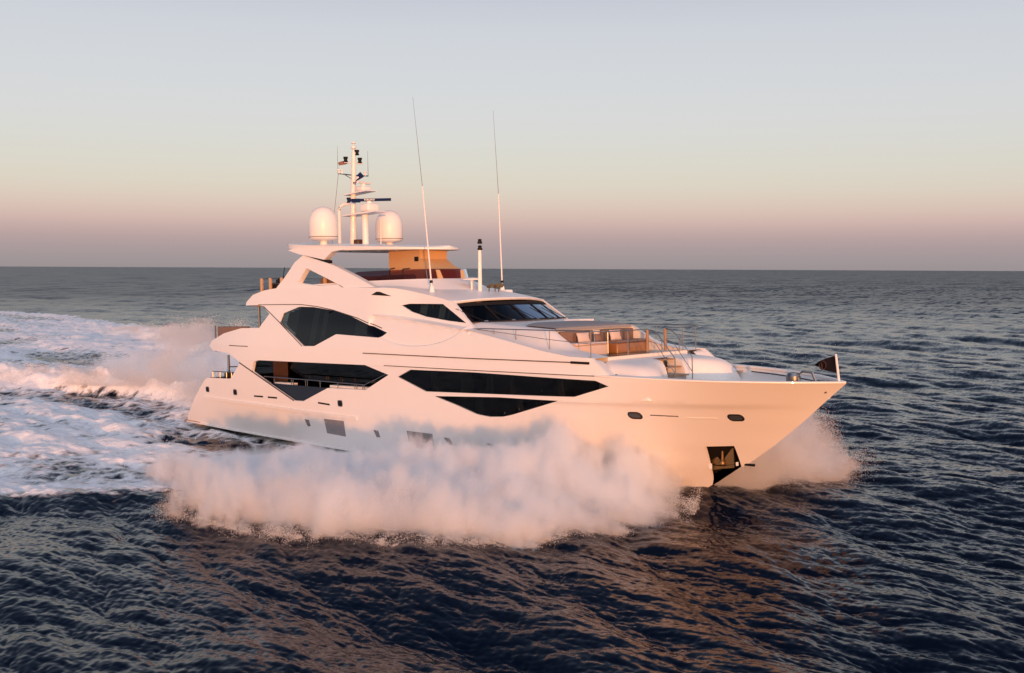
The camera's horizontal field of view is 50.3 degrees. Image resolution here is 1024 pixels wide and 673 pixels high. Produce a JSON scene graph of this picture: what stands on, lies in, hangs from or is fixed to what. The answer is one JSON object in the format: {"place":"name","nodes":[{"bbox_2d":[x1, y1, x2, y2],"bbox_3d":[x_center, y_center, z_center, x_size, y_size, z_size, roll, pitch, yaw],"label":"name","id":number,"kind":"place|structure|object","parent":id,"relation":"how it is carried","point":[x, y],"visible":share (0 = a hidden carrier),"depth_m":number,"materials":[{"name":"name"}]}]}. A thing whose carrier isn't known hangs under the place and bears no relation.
{"place":"outdoors","nodes":[
{"label":"outdoors","id":0,"kind":"place"},
{"bbox_2d":[272,267,284,288],"bbox_3d":[-12.307,-2.668,57.641,1.147,1.946,0.360,1,3,43],"label":"deck gear","id":1,"kind":"object","parent":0,"point":[274,285],"visible":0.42,"depth_m":57.54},
{"bbox_2d":[0,266,1023,672],"bbox_3d":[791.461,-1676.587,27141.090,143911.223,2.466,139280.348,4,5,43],"label":"sea","id":2,"kind":"structure","parent":0,"point":[906,556],"depth_m":37.32,"materials":[{"name":"blue liquid"}]},
{"bbox_2d":[0,337,238,413],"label":"stern spray","id":3,"kind":"object","parent":2,"relation":"on","point":[163,378],"visible":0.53,"depth_m":75.24,"materials":[{"name":"white liquid"}]},
{"bbox_2d":[99,314,261,374],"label":"stern spray","id":4,"kind":"object","parent":2,"relation":"on","point":[195,331],"visible":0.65,"depth_m":110.83,"materials":[{"name":"white liquid"}]},
{"bbox_2d":[112,402,705,550],"bbox_3d":[-5.616,4.003,42.911,23.694,4.671,17.480,4,5,43],"label":"bow spray","id":5,"kind":"object","parent":2,"relation":"on","point":[189,473],"visible":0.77,"depth_m":39.04,"materials":[{"name":"white liquid"}]},
{"bbox_2d":[184,103,846,491],"bbox_3d":[-2.477,-2.097,52.105,39.310,18.167,8.208,1,3,43],"label":"motor yacht","id":6,"kind":"object","parent":2,"relation":"on","point":[416,347],"visible":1,"depth_m":47.81,"materials":[{"name":"white plastic"}]},
{"bbox_2d":[255,360,272,377],"bbox_3d":[-12.623,2.172,61.902,0.100,2.340,5.200,1,3,43],"label":"window","id":7,"kind":"structure","parent":6,"relation":"in","point":[263,368],"depth_m":60.62,"materials":[{"name":"black glass"}]},
{"bbox_2d":[281,307,386,345],"bbox_3d":[-8.817,-0.417,53.134,8.466,1.936,0.502,4,5,43],"label":"upper deck window","id":8,"kind":"structure","parent":6,"relation":"in","point":[311,326],"depth_m":53.67,"materials":[{"name":"black glass"}]},
{"bbox_2d":[353,172,363,183],"bbox_3d":[-8.071,-8.243,56.810,0.720,0.587,0.350,1,3,43],"label":"courtesy flag","id":9,"kind":"object","parent":6,"relation":"attached to","point":[359,175],"visible":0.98,"depth_m":56.60,"materials":[{"name":"blue fabric"}]},
{"bbox_2d":[403,304,465,322],"bbox_3d":[-3.417,-1.079,48.838,4.369,0.777,0.213,4,5,44],"label":"wheelhouse side window","id":10,"kind":"structure","parent":6,"relation":"in","point":[440,311],"depth_m":48.84,"materials":[{"name":"black glass"}]},
{"bbox_2d":[437,396,555,416],"bbox_3d":[-0.737,2.870,45.464,7.119,1.007,0.150,4,5,43],"label":"lower hull window","id":11,"kind":"structure","parent":6,"relation":"in","point":[487,406],"depth_m":45.39,"materials":[{"name":"black glass"}]},
{"bbox_2d":[399,370,607,396],"bbox_3d":[-0.774,2.024,45.295,11.972,1.188,0.182,4,5,42],"label":"hull window","id":12,"kind":"structure","parent":6,"relation":"in","point":[427,380],"depth_m":45.17,"materials":[{"name":"black glass"}]},
{"bbox_2d":[526,321,631,331],"bbox_3d":[2.706,-0.492,47.320,2.359,0.259,5.100,4,5,43],"label":"sun pad","id":13,"kind":"object","parent":6,"relation":"on","point":[569,325],"visible":1,"depth_m":46.59,"materials":[{"name":"white fabric"}]},
{"bbox_2d":[576,332,589,342],"bbox_3d":[2.961,0.050,45.257,0.201,0.417,0.750,1,3,43],"label":"cushion","id":14,"kind":"object","parent":6,"relation":"on","point":[582,337],"visible":0.92,"depth_m":45.16,"materials":[{"name":"white fabric"}]},
{"bbox_2d":[594,334,601,341],"bbox_3d":[3.612,0.059,45.702,0.188,0.339,0.420,1,3,43],"label":"cushion","id":15,"kind":"object","parent":6,"relation":"on","point":[598,338],"visible":0.99,"depth_m":45.58,"materials":[{"name":"white fabric"}]},
{"bbox_2d":[609,330,621,339],"bbox_3d":[4.432,-0.061,46.821,0.208,0.456,0.700,1,3,43],"label":"cushion","id":16,"kind":"object","parent":6,"relation":"on","point":[615,336],"visible":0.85,"depth_m":46.70,"materials":[{"name":"white fabric"}]},
{"bbox_2d":[812,356,836,372],"bbox_3d":[11.197,0.988,39.192,0.878,0.642,0.264,3,4,34],"label":"bow pennant","id":17,"kind":"object","parent":6,"relation":"attached to","point":[828,364],"visible":1,"depth_m":39.14,"materials":[{"name":"black fabric"}]},
{"bbox_2d":[714,334,884,490],"bbox_3d":[11.793,1.635,49.195,11.824,8.767,11.727,-1,4,-22],"label":"bow spray","id":18,"kind":"object","parent":2,"relation":"on","point":[836,473],"visible":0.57,"depth_m":45.54,"materials":[{"name":"white liquid"}]},
{"bbox_2d":[0,0,1023,270],"label":"sky","id":19,"kind":"structure","parent":0,"point":[630,134],"materials":[{"name":"grey"}]}
]}

